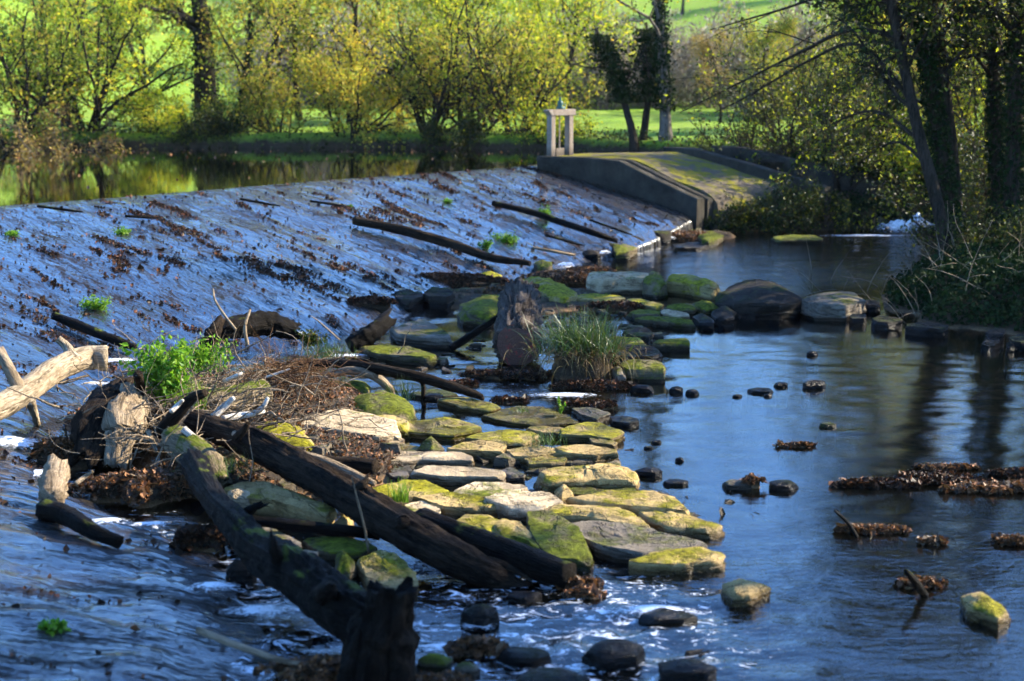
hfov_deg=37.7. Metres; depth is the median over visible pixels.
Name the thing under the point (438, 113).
bush
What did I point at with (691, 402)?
stone
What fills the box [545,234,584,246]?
stick
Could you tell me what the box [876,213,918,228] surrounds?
falling water
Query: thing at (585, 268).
leaf heap
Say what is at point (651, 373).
boulder
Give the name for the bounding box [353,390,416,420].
boulder
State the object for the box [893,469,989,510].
leaf heap
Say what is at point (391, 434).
flat rock
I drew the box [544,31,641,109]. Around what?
thicket bush
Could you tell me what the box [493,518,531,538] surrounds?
stone
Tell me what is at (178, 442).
fallen log
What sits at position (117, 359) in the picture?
white water
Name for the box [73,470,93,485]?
stick
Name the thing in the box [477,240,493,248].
weed
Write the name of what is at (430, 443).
stone
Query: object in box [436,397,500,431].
flat rock
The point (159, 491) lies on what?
leaf heap
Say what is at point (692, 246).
flat rock
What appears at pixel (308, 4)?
autumn tree
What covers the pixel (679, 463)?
stone
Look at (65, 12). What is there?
autumn tree
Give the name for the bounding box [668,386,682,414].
stone
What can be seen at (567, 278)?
leaf heap
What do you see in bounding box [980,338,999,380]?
footing stone
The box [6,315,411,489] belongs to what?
twig litter
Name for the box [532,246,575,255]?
stranded branch
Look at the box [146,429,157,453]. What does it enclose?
stick
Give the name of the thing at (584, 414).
flat rock
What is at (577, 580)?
leaf heap
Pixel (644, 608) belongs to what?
white water
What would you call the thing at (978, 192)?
bush
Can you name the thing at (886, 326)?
footing stone
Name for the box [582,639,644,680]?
stone
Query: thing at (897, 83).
overhanging branch
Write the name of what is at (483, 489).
flat rock
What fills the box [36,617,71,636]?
weed
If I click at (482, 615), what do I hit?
stone
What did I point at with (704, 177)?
ramp
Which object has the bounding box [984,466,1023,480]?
leaf heap
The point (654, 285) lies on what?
boulder
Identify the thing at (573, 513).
flat rock
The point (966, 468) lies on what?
leaf heap
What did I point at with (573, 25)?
autumn tree
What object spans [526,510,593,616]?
boulder
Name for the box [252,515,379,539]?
half log
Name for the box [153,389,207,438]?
split plank
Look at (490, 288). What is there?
leaf heap
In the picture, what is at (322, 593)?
fallen log
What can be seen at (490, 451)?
flat rock
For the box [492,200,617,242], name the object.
stranded log
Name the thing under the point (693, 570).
flat rock
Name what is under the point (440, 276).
leaf heap
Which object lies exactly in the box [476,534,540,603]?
stone
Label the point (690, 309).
stone
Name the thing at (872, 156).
overhanging branch
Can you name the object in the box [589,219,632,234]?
stick
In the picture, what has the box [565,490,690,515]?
flat rock
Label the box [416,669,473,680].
leaf heap
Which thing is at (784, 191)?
bush
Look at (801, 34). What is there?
thicket bush
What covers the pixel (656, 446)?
stone
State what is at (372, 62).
thicket bush
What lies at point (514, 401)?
leaf heap
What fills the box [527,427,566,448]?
grass tuft
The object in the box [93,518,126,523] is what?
white water
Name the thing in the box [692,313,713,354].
stone
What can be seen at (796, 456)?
leaf heap
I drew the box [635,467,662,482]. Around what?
stone
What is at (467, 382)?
leaf heap
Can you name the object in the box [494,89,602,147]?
bush
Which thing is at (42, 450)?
leaf heap
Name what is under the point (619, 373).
stone
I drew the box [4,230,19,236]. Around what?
weed
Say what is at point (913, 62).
thicket bush
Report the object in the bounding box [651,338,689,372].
flat rock
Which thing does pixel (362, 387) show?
stone
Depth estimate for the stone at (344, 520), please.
14.63 m
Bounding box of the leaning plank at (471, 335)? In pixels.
[448,314,496,351]
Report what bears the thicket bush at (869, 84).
on the ground
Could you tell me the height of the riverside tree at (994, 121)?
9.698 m
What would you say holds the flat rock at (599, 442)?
on the ground
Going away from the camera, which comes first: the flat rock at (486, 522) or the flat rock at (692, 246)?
the flat rock at (486, 522)
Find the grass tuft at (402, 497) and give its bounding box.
[388,476,413,502]
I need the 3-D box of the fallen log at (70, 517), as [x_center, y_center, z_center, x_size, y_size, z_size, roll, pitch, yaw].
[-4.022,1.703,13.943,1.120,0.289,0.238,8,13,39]
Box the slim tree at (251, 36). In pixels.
[192,0,337,132]
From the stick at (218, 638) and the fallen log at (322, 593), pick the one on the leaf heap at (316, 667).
the stick at (218, 638)
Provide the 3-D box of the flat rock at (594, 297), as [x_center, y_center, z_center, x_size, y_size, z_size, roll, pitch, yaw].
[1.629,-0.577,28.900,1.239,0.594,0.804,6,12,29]
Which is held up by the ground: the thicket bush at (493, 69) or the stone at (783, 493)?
the thicket bush at (493, 69)
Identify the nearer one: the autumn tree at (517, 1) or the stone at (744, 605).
the stone at (744, 605)
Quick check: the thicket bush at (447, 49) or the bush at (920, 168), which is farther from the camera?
the thicket bush at (447, 49)
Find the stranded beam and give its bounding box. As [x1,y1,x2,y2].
[51,312,137,349]
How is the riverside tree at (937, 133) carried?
on the ground
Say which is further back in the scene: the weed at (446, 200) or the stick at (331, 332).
the weed at (446, 200)
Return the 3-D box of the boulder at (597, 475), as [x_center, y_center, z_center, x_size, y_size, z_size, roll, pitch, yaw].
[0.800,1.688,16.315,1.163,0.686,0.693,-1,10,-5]
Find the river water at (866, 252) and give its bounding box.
[62,228,1008,680]
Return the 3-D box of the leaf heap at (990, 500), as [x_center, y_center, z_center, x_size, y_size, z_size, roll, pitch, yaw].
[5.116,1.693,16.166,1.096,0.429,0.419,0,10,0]
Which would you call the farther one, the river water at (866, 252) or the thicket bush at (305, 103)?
the thicket bush at (305, 103)
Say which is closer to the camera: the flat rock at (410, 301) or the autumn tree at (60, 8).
the flat rock at (410, 301)
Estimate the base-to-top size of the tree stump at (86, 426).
0.977 m
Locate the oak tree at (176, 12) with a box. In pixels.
[109,0,223,128]
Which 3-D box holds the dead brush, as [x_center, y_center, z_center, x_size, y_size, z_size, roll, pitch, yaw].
[-2.828,0.506,19.487,1.923,1.471,2.331,0,10,0]
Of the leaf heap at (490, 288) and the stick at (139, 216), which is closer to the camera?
the leaf heap at (490, 288)
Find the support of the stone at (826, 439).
in the river water at (866, 252)
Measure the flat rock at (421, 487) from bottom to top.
0.601 m
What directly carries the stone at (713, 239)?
on the ground
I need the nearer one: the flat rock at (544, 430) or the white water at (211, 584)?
the white water at (211, 584)
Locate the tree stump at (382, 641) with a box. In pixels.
[337,576,420,680]
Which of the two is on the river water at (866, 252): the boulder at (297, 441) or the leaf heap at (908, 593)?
the leaf heap at (908, 593)
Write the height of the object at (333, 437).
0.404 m
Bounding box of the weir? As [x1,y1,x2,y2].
[0,165,692,680]
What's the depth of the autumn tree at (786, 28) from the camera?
55.81 m
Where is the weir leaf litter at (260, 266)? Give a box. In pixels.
[0,164,681,680]
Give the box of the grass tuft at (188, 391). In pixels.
[149,377,210,406]
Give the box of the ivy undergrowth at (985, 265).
[704,145,1023,333]
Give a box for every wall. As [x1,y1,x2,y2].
[537,156,703,229]
[663,147,830,212]
[711,145,888,197]
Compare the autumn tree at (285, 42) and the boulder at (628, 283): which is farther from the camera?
the autumn tree at (285, 42)
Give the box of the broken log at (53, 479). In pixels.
[37,453,70,503]
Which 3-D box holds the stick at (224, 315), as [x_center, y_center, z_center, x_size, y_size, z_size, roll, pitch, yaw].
[-4.436,-0.469,22.904,0.136,0.575,0.704,-9,14,-39]
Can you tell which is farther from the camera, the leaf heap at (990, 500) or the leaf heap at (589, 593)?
the leaf heap at (990, 500)
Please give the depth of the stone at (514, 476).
16.45 m
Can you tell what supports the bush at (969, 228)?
on the ground
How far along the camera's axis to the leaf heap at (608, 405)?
19.95 m
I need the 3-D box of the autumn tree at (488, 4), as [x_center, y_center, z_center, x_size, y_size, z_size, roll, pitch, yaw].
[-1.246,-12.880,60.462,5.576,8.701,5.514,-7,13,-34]
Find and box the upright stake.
[133,370,146,395]
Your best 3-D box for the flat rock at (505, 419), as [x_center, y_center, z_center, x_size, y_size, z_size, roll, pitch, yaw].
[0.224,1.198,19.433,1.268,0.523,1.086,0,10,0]
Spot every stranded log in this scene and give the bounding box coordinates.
[352,216,530,265]
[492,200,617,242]
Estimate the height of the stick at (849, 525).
0.262 m
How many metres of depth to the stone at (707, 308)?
27.43 m
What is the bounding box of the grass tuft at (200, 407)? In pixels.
[194,382,209,409]
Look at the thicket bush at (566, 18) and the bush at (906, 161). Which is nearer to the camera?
the bush at (906, 161)
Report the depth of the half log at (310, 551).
13.14 m
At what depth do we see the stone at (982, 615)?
12.30 m
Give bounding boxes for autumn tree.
[0,0,53,74]
[0,0,95,40]
[13,0,157,123]
[52,0,191,109]
[68,0,165,71]
[188,0,232,17]
[207,0,317,69]
[211,0,367,123]
[224,0,364,120]
[275,0,330,22]
[289,0,414,123]
[299,0,370,33]
[299,0,428,123]
[366,0,501,117]
[391,0,435,30]
[403,0,549,122]
[416,1,459,35]
[484,0,541,22]
[496,0,590,112]
[512,0,636,116]
[514,0,618,34]
[680,0,684,14]
[683,27,741,122]
[716,3,806,122]
[790,0,875,122]
[806,3,947,103]
[873,0,1006,126]
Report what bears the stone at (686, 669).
in the river water at (866, 252)
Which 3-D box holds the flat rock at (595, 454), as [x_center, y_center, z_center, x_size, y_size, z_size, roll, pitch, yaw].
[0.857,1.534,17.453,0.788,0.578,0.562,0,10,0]
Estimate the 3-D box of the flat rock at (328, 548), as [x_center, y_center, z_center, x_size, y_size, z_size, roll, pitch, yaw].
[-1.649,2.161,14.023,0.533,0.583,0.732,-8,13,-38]
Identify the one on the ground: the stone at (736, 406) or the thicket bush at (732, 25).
the thicket bush at (732, 25)
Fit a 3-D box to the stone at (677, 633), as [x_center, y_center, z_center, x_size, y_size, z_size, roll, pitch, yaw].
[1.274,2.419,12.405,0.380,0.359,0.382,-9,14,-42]
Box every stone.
[225,560,257,599]
[227,488,249,559]
[335,514,353,537]
[335,551,357,583]
[343,380,370,393]
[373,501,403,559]
[387,466,409,482]
[405,501,440,513]
[416,653,452,673]
[418,436,443,451]
[423,393,442,419]
[454,662,480,680]
[456,310,475,336]
[459,604,499,637]
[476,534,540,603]
[479,271,501,276]
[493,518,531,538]
[496,646,551,680]
[502,467,524,484]
[507,591,542,634]
[515,667,589,680]
[534,260,553,271]
[554,484,573,503]
[582,249,600,265]
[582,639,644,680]
[609,416,640,455]
[611,365,625,415]
[612,244,637,271]
[629,384,653,412]
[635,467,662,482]
[637,607,697,658]
[643,446,652,458]
[651,440,661,461]
[658,658,716,680]
[662,479,687,496]
[664,303,696,320]
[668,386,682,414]
[675,457,683,472]
[684,389,698,416]
[692,300,718,316]
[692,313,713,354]
[698,231,723,264]
[711,306,736,351]
[719,479,756,512]
[720,578,770,655]
[731,394,741,418]
[747,387,773,414]
[763,394,771,418]
[767,479,798,518]
[773,382,787,407]
[801,380,825,409]
[806,351,817,374]
[817,422,836,450]
[847,313,866,349]
[865,299,880,326]
[870,316,902,356]
[901,322,948,363]
[959,591,1010,644]
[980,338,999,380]
[984,328,1005,370]
[1004,342,1014,379]
[1008,334,1023,378]
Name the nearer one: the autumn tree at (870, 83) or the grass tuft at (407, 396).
the grass tuft at (407, 396)
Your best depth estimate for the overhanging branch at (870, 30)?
37.73 m
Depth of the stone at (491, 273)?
31.36 m
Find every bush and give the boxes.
[0,0,118,150]
[0,0,254,146]
[0,91,122,155]
[105,81,219,142]
[109,141,153,150]
[159,92,251,146]
[207,47,343,138]
[216,29,292,109]
[226,0,384,108]
[231,8,333,104]
[287,12,450,149]
[303,0,435,107]
[335,0,533,131]
[373,0,569,130]
[375,5,490,108]
[413,101,493,149]
[432,41,505,108]
[433,0,607,134]
[450,17,534,107]
[477,0,613,107]
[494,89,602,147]
[529,7,635,109]
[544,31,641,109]
[545,0,669,107]
[597,2,718,105]
[619,38,698,108]
[638,0,764,107]
[666,3,761,104]
[667,20,717,102]
[681,0,856,116]
[681,85,825,166]
[686,19,773,110]
[692,43,925,158]
[702,1,837,112]
[715,182,769,233]
[738,19,858,117]
[757,0,887,107]
[758,168,855,234]
[780,60,914,200]
[810,98,931,184]
[813,28,915,109]
[823,199,896,249]
[830,2,1002,104]
[867,119,1023,259]
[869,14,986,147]
[878,124,1023,241]
[879,130,979,184]
[902,8,1006,107]
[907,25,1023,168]
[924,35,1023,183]
[928,195,1023,257]
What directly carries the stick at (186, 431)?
on the fallen log at (178, 442)
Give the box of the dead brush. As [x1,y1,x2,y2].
[220,323,371,415]
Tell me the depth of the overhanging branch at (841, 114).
33.98 m
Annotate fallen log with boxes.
[0,336,107,426]
[159,424,232,488]
[160,379,272,414]
[178,448,366,643]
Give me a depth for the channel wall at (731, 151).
44.88 m
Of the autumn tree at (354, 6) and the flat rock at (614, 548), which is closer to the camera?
the flat rock at (614, 548)
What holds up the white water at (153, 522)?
on the weir
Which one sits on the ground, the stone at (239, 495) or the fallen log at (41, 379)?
the stone at (239, 495)
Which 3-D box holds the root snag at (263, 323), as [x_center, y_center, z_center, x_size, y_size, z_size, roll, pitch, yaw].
[-4.043,-0.212,23.491,1.655,0.504,0.503,-7,13,-35]
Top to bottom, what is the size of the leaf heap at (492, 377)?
0.414 m
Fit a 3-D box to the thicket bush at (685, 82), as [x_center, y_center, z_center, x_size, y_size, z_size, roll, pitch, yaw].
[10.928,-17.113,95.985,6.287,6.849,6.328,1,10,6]
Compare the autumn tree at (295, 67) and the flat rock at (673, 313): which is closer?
the flat rock at (673, 313)
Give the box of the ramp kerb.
[595,157,712,229]
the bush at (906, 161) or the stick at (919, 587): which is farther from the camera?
the bush at (906, 161)
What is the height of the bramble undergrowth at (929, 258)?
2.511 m
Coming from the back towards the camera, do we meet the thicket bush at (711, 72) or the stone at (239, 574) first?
the thicket bush at (711, 72)
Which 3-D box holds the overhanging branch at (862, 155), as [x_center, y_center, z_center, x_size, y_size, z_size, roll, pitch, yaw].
[8.733,-4.402,33.367,2.205,2.274,5.674,-3,11,-17]
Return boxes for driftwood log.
[183,410,536,591]
[298,359,484,400]
[415,507,576,588]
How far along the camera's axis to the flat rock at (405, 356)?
23.04 m
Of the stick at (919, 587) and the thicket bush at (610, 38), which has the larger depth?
the thicket bush at (610, 38)
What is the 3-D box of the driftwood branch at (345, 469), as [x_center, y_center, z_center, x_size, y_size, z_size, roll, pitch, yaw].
[-2.247,1.245,15.784,1.929,0.339,0.212,7,12,32]
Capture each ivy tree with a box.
[556,0,682,152]
[572,0,688,140]
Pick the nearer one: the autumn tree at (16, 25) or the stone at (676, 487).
the stone at (676, 487)
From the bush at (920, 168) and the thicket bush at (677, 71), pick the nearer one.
the bush at (920, 168)
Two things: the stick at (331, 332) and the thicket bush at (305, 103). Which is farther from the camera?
the thicket bush at (305, 103)
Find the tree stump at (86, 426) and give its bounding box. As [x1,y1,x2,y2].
[68,376,133,476]
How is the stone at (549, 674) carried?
in the river water at (866, 252)
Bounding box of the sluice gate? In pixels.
[543,97,575,155]
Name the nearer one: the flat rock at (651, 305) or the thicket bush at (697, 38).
the flat rock at (651, 305)
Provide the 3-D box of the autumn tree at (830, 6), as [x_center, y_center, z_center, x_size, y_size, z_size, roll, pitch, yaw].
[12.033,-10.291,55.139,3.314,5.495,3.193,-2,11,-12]
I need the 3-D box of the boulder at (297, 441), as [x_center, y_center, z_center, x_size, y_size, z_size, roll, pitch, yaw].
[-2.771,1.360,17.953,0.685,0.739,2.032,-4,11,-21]
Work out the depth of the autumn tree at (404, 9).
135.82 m
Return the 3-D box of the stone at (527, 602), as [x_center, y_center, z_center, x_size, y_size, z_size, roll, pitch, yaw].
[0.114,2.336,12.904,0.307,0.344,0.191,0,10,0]
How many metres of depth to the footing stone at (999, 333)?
24.69 m
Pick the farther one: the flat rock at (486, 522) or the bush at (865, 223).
the bush at (865, 223)
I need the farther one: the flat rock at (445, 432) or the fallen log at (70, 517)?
the flat rock at (445, 432)
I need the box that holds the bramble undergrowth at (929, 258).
[778,200,1023,324]
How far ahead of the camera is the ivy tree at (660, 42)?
49.10 m
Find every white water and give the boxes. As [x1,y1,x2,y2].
[0,436,37,449]
[33,469,42,476]
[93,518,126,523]
[108,358,132,361]
[134,521,168,525]
[186,581,238,589]
[223,604,298,615]
[420,643,446,650]
[529,392,595,397]
[553,262,573,266]
[610,605,694,613]
[820,234,904,236]
[881,213,933,232]
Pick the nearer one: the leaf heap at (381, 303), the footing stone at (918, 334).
the footing stone at (918, 334)
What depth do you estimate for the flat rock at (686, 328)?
26.10 m
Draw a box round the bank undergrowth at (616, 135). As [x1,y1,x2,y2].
[0,117,759,152]
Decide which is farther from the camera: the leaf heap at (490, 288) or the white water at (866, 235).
the white water at (866, 235)
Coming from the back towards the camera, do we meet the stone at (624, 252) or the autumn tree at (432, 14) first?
the autumn tree at (432, 14)
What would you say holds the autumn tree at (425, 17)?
on the ground
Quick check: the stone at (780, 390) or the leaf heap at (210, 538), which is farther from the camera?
the stone at (780, 390)
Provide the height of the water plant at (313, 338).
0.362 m
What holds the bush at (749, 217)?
on the ground
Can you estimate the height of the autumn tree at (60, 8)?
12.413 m
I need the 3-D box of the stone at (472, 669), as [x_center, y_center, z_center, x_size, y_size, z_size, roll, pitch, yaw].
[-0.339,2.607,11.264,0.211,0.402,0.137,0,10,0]
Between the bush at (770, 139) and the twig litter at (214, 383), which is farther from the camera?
the bush at (770, 139)
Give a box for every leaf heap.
[29,435,91,482]
[67,466,198,528]
[169,522,233,564]
[252,653,340,680]
[347,294,398,311]
[415,271,492,283]
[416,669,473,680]
[437,274,510,287]
[442,633,509,680]
[449,377,479,399]
[457,367,554,397]
[482,283,539,293]
[489,393,530,408]
[521,269,588,288]
[548,376,637,408]
[556,574,605,620]
[562,582,607,630]
[564,397,617,415]
[565,265,616,280]
[576,300,644,312]
[672,230,707,243]
[740,473,769,509]
[772,439,817,471]
[829,474,922,513]
[832,522,911,550]
[892,574,947,604]
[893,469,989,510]
[910,461,981,474]
[915,535,948,557]
[938,477,1023,519]
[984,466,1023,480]
[990,532,1023,557]
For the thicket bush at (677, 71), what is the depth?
84.51 m
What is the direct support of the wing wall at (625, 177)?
on the ground
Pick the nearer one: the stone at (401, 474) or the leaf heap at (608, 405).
the stone at (401, 474)
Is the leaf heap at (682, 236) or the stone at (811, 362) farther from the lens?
the leaf heap at (682, 236)
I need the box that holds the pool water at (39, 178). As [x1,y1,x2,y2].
[0,148,780,205]
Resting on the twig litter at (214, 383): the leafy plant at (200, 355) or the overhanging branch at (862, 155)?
the leafy plant at (200, 355)
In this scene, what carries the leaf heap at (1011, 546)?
on the river water at (866, 252)
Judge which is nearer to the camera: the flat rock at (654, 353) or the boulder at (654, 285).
the flat rock at (654, 353)
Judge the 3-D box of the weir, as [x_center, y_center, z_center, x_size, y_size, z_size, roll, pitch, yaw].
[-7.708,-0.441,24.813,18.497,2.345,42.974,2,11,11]
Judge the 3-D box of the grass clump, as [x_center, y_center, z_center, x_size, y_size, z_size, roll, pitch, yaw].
[1.051,0.077,22.059,2.467,1.379,2.429,0,10,0]
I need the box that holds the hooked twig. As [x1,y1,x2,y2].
[394,378,425,400]
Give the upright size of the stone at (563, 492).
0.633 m
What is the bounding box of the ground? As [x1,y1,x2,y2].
[0,0,1023,680]
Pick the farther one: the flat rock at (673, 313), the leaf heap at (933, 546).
the flat rock at (673, 313)
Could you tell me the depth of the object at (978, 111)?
41.78 m
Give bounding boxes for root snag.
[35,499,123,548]
[198,315,225,351]
[205,310,301,339]
[345,308,396,352]
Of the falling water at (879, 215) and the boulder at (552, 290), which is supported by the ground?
the boulder at (552, 290)
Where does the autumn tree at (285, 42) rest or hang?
on the ground
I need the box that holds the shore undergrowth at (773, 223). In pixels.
[704,182,851,233]
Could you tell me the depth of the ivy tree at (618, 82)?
49.61 m
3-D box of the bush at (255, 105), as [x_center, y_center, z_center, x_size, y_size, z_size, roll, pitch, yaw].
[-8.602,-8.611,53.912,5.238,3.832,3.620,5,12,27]
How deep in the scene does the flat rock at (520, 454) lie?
17.36 m
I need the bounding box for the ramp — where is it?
[562,152,787,230]
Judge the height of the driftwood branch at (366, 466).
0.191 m
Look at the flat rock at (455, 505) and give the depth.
15.22 m
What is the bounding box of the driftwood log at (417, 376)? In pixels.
[298,359,484,400]
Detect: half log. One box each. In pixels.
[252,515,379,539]
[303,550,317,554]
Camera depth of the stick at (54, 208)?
30.56 m
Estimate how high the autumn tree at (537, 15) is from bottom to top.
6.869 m
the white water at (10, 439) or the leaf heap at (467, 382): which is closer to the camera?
the white water at (10, 439)
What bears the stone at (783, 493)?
in the river water at (866, 252)
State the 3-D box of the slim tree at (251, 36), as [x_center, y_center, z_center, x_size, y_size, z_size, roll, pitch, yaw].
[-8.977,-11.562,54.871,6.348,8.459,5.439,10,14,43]
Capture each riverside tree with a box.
[795,0,972,253]
[824,0,1010,237]
[896,0,1023,236]
[908,0,1023,238]
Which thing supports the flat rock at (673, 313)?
on the ground
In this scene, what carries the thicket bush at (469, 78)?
on the ground
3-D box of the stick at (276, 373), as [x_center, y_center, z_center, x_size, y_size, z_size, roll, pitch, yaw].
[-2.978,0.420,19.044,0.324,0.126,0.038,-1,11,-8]
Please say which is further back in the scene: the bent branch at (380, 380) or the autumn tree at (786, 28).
the autumn tree at (786, 28)
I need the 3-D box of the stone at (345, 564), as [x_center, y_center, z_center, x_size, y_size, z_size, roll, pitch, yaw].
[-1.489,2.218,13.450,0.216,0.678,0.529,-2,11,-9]
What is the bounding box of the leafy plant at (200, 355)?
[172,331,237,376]
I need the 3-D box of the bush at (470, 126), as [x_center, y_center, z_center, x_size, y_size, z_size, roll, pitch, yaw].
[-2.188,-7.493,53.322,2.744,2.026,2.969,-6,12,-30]
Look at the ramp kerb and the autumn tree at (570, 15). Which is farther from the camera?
the autumn tree at (570, 15)
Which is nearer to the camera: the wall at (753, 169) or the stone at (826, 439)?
the stone at (826, 439)
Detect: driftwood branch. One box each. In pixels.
[232,430,376,486]
[323,455,381,474]
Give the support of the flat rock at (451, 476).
on the ground
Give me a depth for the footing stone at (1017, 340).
24.02 m
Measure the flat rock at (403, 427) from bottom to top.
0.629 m
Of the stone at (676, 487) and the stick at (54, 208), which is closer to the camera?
the stone at (676, 487)
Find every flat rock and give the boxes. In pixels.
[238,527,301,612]
[301,408,404,443]
[301,536,377,568]
[356,549,419,632]
[359,344,437,367]
[368,479,448,544]
[371,414,410,444]
[389,319,451,351]
[390,451,474,467]
[393,290,423,318]
[395,442,418,450]
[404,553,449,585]
[408,417,482,447]
[409,465,505,486]
[410,388,457,419]
[412,492,497,519]
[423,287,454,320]
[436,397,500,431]
[447,439,506,462]
[450,514,498,594]
[454,482,527,497]
[465,429,540,448]
[481,406,578,431]
[484,490,562,523]
[505,445,561,463]
[524,455,566,470]
[526,426,562,442]
[549,504,649,527]
[552,486,636,495]
[554,444,618,463]
[559,422,625,450]
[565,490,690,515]
[571,407,610,425]
[573,521,707,609]
[577,293,625,302]
[589,437,617,450]
[609,336,645,352]
[612,345,662,366]
[622,327,653,345]
[625,309,660,321]
[627,298,663,310]
[627,546,725,621]
[634,316,696,344]
[635,510,724,548]
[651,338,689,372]
[654,229,671,262]
[660,309,689,318]
[671,241,712,268]
[768,234,822,260]
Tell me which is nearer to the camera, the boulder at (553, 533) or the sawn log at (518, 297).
the boulder at (553, 533)
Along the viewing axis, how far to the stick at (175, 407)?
16.38 m
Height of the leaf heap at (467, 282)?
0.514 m
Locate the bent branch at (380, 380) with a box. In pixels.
[323,366,394,393]
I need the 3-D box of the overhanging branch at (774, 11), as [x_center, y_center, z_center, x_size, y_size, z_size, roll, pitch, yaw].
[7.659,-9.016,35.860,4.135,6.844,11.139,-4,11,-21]
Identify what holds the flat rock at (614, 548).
on the ground
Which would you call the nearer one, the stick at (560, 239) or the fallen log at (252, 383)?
the fallen log at (252, 383)
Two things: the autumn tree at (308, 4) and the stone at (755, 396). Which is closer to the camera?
the stone at (755, 396)
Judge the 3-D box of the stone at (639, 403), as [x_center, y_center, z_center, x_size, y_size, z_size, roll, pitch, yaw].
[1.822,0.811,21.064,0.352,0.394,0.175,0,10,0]
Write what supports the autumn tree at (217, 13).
on the ground
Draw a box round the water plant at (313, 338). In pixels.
[294,328,329,348]
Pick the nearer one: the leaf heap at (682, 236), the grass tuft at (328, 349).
the grass tuft at (328, 349)
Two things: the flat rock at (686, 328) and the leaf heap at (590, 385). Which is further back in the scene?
the flat rock at (686, 328)
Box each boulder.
[224,481,336,543]
[256,421,314,451]
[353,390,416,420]
[459,294,499,341]
[523,276,577,303]
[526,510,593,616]
[533,463,639,492]
[586,271,648,301]
[620,359,667,413]
[642,271,667,302]
[666,273,719,302]
[714,279,801,344]
[800,291,866,345]
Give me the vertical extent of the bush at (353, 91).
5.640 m
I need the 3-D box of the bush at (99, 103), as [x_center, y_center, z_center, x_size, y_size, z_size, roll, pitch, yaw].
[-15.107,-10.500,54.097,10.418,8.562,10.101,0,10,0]
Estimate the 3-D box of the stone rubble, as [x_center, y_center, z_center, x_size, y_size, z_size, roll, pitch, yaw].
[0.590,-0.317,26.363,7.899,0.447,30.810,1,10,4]
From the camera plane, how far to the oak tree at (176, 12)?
55.66 m
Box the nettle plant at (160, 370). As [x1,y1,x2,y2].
[118,330,206,402]
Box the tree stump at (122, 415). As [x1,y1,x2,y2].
[101,382,149,470]
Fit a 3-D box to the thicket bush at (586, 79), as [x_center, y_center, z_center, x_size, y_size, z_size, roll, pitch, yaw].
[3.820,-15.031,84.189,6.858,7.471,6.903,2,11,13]
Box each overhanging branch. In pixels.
[655,5,904,142]
[665,0,902,102]
[689,39,913,150]
[762,83,913,188]
[772,0,934,111]
[813,37,949,120]
[815,47,922,203]
[823,94,932,184]
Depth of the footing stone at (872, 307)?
27.69 m
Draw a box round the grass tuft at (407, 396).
[384,376,424,401]
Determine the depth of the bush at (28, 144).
51.11 m
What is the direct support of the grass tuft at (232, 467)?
on the driftwood log at (404, 529)
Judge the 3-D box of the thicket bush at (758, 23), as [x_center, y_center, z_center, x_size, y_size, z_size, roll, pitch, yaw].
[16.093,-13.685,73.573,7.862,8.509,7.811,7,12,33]
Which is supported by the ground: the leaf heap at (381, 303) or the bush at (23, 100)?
the bush at (23, 100)
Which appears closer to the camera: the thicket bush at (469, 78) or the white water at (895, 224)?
the white water at (895, 224)
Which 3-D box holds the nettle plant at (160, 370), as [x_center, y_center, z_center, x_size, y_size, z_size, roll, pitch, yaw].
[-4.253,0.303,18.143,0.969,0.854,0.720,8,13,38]
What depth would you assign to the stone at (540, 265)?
32.61 m
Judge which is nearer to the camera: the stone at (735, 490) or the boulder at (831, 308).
the stone at (735, 490)
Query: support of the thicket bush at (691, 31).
on the ground
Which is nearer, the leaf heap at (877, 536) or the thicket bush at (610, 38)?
the leaf heap at (877, 536)
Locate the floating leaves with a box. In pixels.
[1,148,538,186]
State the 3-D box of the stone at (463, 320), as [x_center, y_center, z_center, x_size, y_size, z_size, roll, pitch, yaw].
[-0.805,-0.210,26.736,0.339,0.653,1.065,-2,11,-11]
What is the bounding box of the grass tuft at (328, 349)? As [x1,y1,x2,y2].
[297,336,356,359]
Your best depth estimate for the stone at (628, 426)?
19.01 m
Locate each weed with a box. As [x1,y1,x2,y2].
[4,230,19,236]
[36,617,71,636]
[78,294,112,311]
[112,226,131,234]
[442,198,451,202]
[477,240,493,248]
[486,229,521,244]
[536,203,550,214]
[557,396,565,413]
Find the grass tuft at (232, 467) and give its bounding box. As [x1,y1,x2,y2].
[212,447,267,477]
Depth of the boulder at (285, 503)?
15.00 m
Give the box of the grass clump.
[500,301,669,394]
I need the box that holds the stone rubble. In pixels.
[165,228,906,680]
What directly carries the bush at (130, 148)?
on the ground
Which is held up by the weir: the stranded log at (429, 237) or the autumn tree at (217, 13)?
the stranded log at (429, 237)
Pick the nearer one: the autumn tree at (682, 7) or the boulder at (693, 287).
the boulder at (693, 287)
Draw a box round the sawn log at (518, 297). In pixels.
[492,276,543,369]
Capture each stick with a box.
[37,205,82,212]
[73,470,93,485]
[125,215,159,218]
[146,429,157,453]
[169,399,183,413]
[181,426,195,436]
[195,626,299,665]
[210,396,235,415]
[212,289,236,330]
[221,409,264,420]
[223,372,242,382]
[240,198,279,206]
[243,309,250,345]
[249,397,269,417]
[266,368,289,377]
[310,200,344,206]
[311,316,340,340]
[351,477,369,552]
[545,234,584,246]
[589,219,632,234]
[833,509,858,537]
[903,569,928,598]
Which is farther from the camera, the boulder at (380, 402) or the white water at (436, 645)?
the boulder at (380, 402)
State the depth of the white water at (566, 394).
20.70 m

